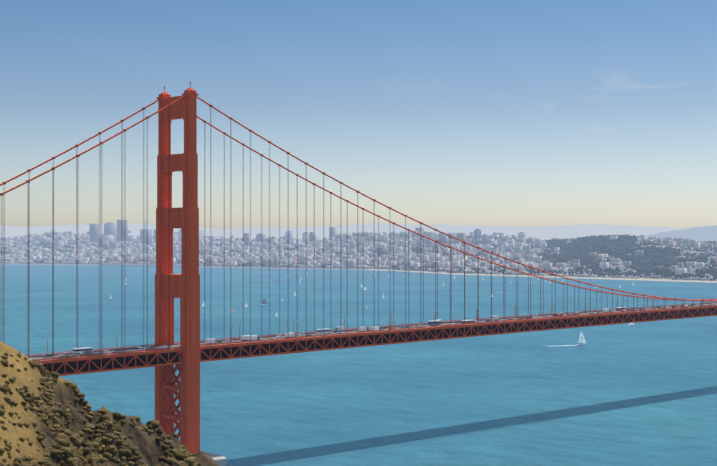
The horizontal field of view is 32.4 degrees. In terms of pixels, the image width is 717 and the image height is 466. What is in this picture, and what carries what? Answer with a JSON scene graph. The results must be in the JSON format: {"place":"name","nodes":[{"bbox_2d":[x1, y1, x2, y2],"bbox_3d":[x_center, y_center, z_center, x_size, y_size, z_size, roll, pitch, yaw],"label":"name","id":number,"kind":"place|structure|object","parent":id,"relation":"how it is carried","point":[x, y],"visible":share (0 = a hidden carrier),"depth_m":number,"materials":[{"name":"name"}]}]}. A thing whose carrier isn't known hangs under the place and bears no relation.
{"place":"outdoors","nodes":[
{"label":"outdoors","id":0,"kind":"place"},
{"bbox_2d":[0,341,218,465],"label":"headland hill","id":1,"kind":"structure","parent":0,"point":[150,450],"depth_m":149.33,"materials":[{"name":"brown soil"}]},
{"bbox_2d":[0,351,200,465],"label":"hill shrubs","id":2,"kind":"object","parent":1,"relation":"on","point":[69,448],"visible":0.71,"depth_m":149.45,"materials":[{"name":"green plant"}]},
{"bbox_2d":[0,264,716,465],"bbox_3d":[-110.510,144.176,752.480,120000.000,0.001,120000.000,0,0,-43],"label":"bay water","id":3,"kind":"structure","parent":0,"point":[637,394],"depth_m":1296.40,"materials":[{"name":"blue liquid"}]},
{"bbox_2d":[0,82,716,465],"bbox_3d":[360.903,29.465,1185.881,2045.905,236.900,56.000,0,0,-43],"label":"suspension bridge","id":4,"kind":"structure","parent":3,"relation":"in","point":[188,354],"depth_m":758.67,"materials":[{"name":"paint"}]},
{"bbox_2d":[43,302,715,356],"bbox_3d":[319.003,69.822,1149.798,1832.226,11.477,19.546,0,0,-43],"label":"vehicles","id":5,"kind":"object","parent":4,"relation":"on","point":[81,351],"visible":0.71,"depth_m":848.62,"materials":[{"name":"paint"}]},
{"bbox_2d":[119,275,633,344],"bbox_3d":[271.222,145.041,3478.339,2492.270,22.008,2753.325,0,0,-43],"label":"motorboats","id":6,"kind":"object","parent":3,"relation":"on","point":[384,298],"visible":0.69,"depth_m":2877.09,"materials":[{"name":"paint"}]},
{"bbox_2d":[110,273,633,342],"bbox_3d":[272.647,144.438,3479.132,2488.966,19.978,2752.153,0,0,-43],"label":"sailboats","id":7,"kind":"object","parent":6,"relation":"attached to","point":[580,340],"visible":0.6,"depth_m":2604.49,"materials":[{"name":"fabric"}]},
{"bbox_2d":[0,223,716,240],"bbox_3d":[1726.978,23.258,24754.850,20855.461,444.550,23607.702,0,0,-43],"label":"bay hills","id":8,"kind":"structure","parent":0,"point":[701,233],"depth_m":23955.58,"materials":[{"name":"grey"}]},
{"bbox_2d":[0,245,716,282],"bbox_3d":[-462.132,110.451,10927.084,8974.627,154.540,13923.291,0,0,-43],"label":"shoreline","id":9,"kind":"structure","parent":0,"point":[654,279],"depth_m":4679.79,"materials":[{"name":"grey"}]},
{"bbox_2d":[35,249,674,278],"bbox_3d":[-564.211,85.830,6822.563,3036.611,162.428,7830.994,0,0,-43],"label":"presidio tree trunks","id":10,"kind":"object","parent":9,"relation":"on","point":[435,271],"depth_m":4879.71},
{"bbox_2d":[0,220,716,280],"bbox_3d":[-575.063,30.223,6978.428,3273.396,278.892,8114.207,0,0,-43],"label":"city buildings","id":11,"kind":"structure","parent":9,"relation":"on","point":[255,255],"depth_m":6339.90,"materials":[{"name":"white concrete"}]},
{"bbox_2d":[0,233,716,279],"bbox_3d":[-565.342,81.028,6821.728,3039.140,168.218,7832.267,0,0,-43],"label":"trees","id":12,"kind":"object","parent":9,"relation":"on","point":[644,264],"visible":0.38,"depth_m":5119.23,"materials":[{"name":"green plant"}]},
{"bbox_2d":[0,0,716,228],"label":"sky","id":13,"kind":"structure","parent":0,"point":[529,113],"materials":[{"name":"blue"}]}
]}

